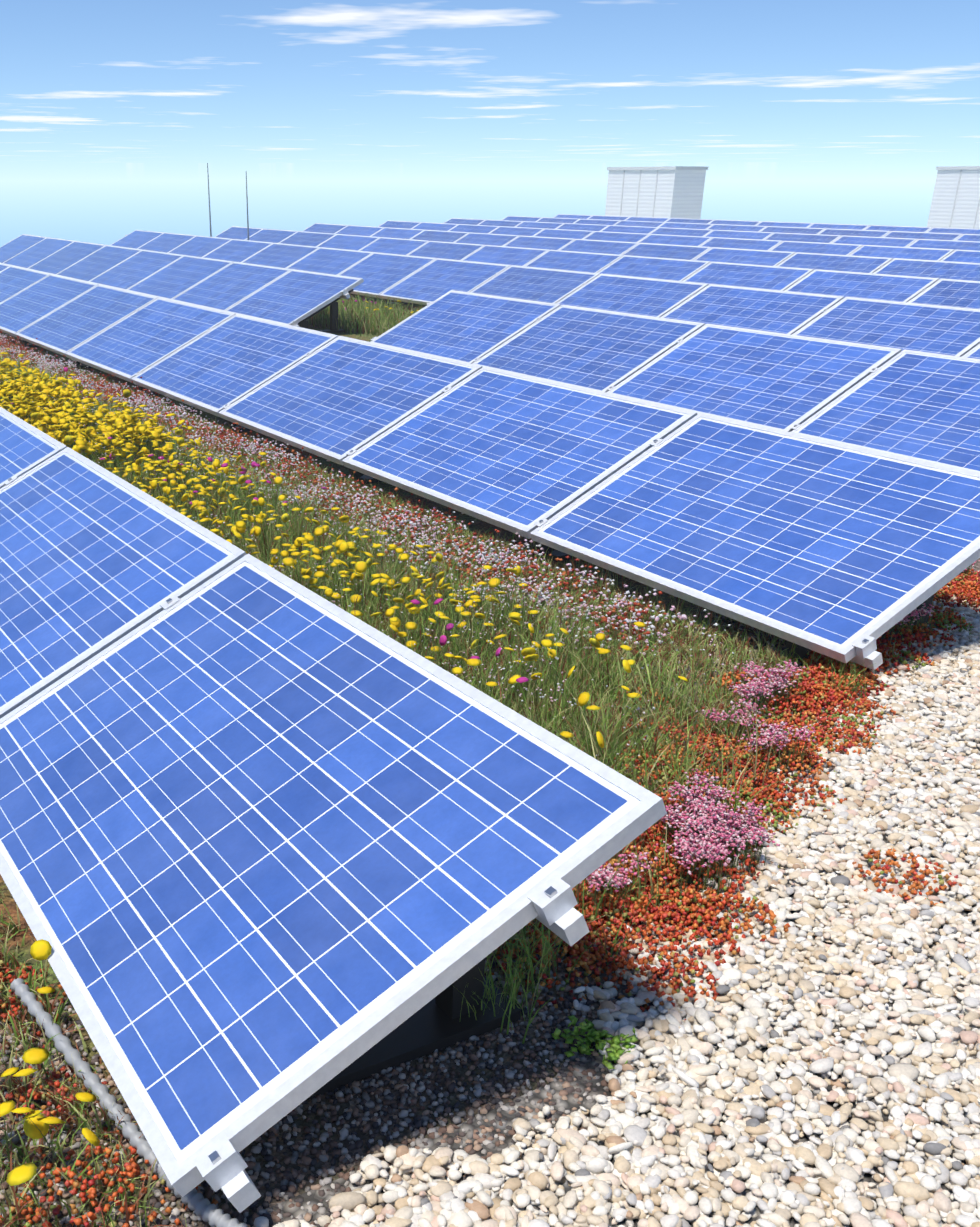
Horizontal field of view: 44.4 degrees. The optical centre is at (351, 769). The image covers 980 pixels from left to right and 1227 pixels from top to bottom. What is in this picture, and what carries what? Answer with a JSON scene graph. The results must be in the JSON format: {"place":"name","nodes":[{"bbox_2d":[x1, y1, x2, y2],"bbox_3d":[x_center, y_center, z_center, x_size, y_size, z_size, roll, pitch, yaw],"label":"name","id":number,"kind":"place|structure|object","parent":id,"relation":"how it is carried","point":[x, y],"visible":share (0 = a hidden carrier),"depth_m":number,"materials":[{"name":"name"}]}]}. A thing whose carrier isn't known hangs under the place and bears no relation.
{"place":"outdoors","nodes":[
{"label":"outdoors","id":0,"kind":"place"},
{"bbox_2d":[0,294,979,1226],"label":"soil","id":1,"kind":"structure","parent":0,"point":[476,526],"depth_m":2.21,"materials":[{"name":"brown soil"}]},
{"bbox_2d":[0,348,192,459],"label":"yellow flowers","id":2,"kind":"object","parent":1,"relation":"on","point":[37,416],"visible":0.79,"depth_m":6.98,"materials":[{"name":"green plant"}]},
{"bbox_2d":[10,978,247,1226],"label":"cable conduit","id":3,"kind":"object","parent":1,"relation":"on","point":[205,1210],"visible":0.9,"depth_m":2.04,"materials":[{"name":"grey"}]},
{"bbox_2d":[207,163,211,236],"bbox_3d":[-2.792,-10.948,23.357,0.304,1.780,0.320,-14,30,-26],"label":"lightning rod","id":4,"kind":"object","parent":1,"relation":"on","point":[209,204],"visible":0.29,"depth_m":23.30,"materials":[{"name":"silver metal"}]},
{"bbox_2d":[246,172,248,239],"bbox_3d":[-2.058,-10.930,23.476,0.304,1.640,0.320,-14,30,-26],"label":"lightning rod","id":5,"kind":"object","parent":1,"relation":"on","point":[247,209],"visible":0.33,"depth_m":23.42,"materials":[{"name":"silver metal"}]},
{"bbox_2d":[10,367,528,682],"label":"pink flowers","id":6,"kind":"object","parent":1,"relation":"on","point":[442,640],"visible":0.92,"depth_m":5.16,"materials":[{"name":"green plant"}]},
{"bbox_2d":[0,407,666,1212],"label":"solar row","id":7,"kind":"object","parent":1,"relation":"on","point":[276,845],"visible":1,"depth_m":2.31,"materials":[{"name":"glass"}]},
{"bbox_2d":[0,377,688,747],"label":"yellow flowers","id":8,"kind":"object","parent":1,"relation":"on","point":[238,527],"visible":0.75,"depth_m":4.53,"materials":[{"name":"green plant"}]},
{"bbox_2d":[2,347,733,765],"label":"magenta flowers","id":9,"kind":"object","parent":1,"relation":"on","point":[422,555],"visible":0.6,"depth_m":4.13,"materials":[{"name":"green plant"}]},
{"bbox_2d":[0,613,922,1226],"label":"substrate granules","id":10,"kind":"object","parent":1,"relation":"on","point":[362,1099],"visible":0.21,"depth_m":2.10,"materials":[{"name":"gravel"}]},
{"bbox_2d":[0,294,974,1226],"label":"vegetation grass and stems","id":11,"kind":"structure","parent":1,"relation":"on","point":[594,676],"depth_m":3.97,"materials":[{"name":"green plant"}]},
{"bbox_2d":[0,939,99,1185],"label":"yellow flowers","id":12,"kind":"object","parent":11,"relation":"on","point":[41,949],"visible":1,"depth_m":1.92,"materials":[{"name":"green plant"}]},
{"bbox_2d":[0,331,730,659],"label":"flower band","id":13,"kind":"object","parent":11,"relation":"on","point":[515,558],"depth_m":5.47,"materials":[{"name":"plant"}]},
{"bbox_2d":[366,300,418,312],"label":"flowers","id":14,"kind":"object","parent":11,"relation":"on","point":[389,308],"visible":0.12,"depth_m":13.00,"materials":[{"name":"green plant"}]},
{"bbox_2d":[0,263,979,669],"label":"solar row","id":15,"kind":"object","parent":1,"relation":"on","point":[832,549],"visible":0.98,"depth_m":5.23,"materials":[{"name":"glass"}]},
{"bbox_2d":[0,234,979,472],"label":"solar row","id":16,"kind":"object","parent":1,"relation":"on","point":[922,406],"visible":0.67,"depth_m":8.50,"materials":[{"name":"glass"}]},
{"bbox_2d":[0,569,979,1226],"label":"red sedum mats","id":17,"kind":"object","parent":1,"relation":"on","point":[814,697],"visible":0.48,"depth_m":2.75,"materials":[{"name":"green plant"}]},
{"bbox_2d":[579,560,979,891],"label":"pink sedum flowers","id":18,"kind":"object","parent":17,"relation":"on","point":[709,824],"visible":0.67,"depth_m":2.85,"materials":[{"name":"pink plant"}]},
{"bbox_2d":[111,230,979,358],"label":"solar row","id":19,"kind":"object","parent":1,"relation":"on","point":[929,328],"visible":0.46,"depth_m":12.44,"materials":[{"name":"glass"}]},
{"bbox_2d":[215,226,979,308],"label":"solar row","id":20,"kind":"object","parent":1,"relation":"on","point":[937,291],"visible":0.31,"depth_m":15.39,"materials":[{"name":"glass"}]},
{"bbox_2d":[239,628,979,1226],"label":"gravel strip","id":21,"kind":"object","parent":1,"relation":"on","point":[465,1126],"visible":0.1,"depth_m":2.07,"materials":[{"name":"beige gravel"}]},
{"bbox_2d":[252,570,979,1226],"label":"gravel pebbles","id":22,"kind":"object","parent":21,"relation":"on","point":[930,730],"visible":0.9,"depth_m":2.20,"materials":[{"name":"beige gravel"}]},
{"bbox_2d":[303,223,979,280],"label":"solar row","id":23,"kind":"object","parent":1,"relation":"on","point":[923,268],"visible":0.27,"depth_m":18.42,"materials":[{"name":"glass"}]},
{"bbox_2d":[378,220,979,262],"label":"solar row","id":24,"kind":"object","parent":1,"relation":"on","point":[953,255],"visible":0.38,"depth_m":21.32,"materials":[{"name":"glass"}]},
{"bbox_2d":[551,727,831,1069],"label":"green sedum rosettes","id":25,"kind":"object","parent":1,"relation":"on","point":[614,1048],"visible":0.71,"depth_m":2.22,"materials":[{"name":"green plant"}]},
{"bbox_2d":[444,218,979,250],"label":"solar row","id":26,"kind":"object","parent":1,"relation":"on","point":[919,243],"visible":0.31,"depth_m":24.10,"materials":[{"name":"glass"}]},
{"bbox_2d":[502,216,979,240],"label":"solar row","id":27,"kind":"object","parent":1,"relation":"on","point":[914,235],"visible":0.33,"depth_m":26.81,"materials":[{"name":"glass"}]},
{"bbox_2d":[552,214,979,233],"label":"solar row","id":28,"kind":"object","parent":1,"relation":"on","point":[850,226],"visible":0.27,"depth_m":29.45,"materials":[{"name":"glass"}]},
{"bbox_2d":[0,0,979,246],"label":"sky","id":29,"kind":"structure","parent":0,"point":[114,114],"materials":[{"name":"blue"}]},
{"label":"land","id":30,"kind":"structure","parent":0,"visible":0},
{"bbox_2d":[605,166,708,218],"bbox_3d":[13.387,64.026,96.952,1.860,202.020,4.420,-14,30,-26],"label":"housing","id":31,"kind":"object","parent":30,"relation":"on","point":[669,192],"depth_m":51.32,"materials":[{"name":"white metal"}]},
{"bbox_2d":[927,166,979,228],"bbox_3d":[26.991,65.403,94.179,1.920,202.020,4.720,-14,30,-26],"label":"housing","id":32,"kind":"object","parent":30,"relation":"on","point":[955,202],"depth_m":50.27,"materials":[{"name":"white metal"}]}
]}

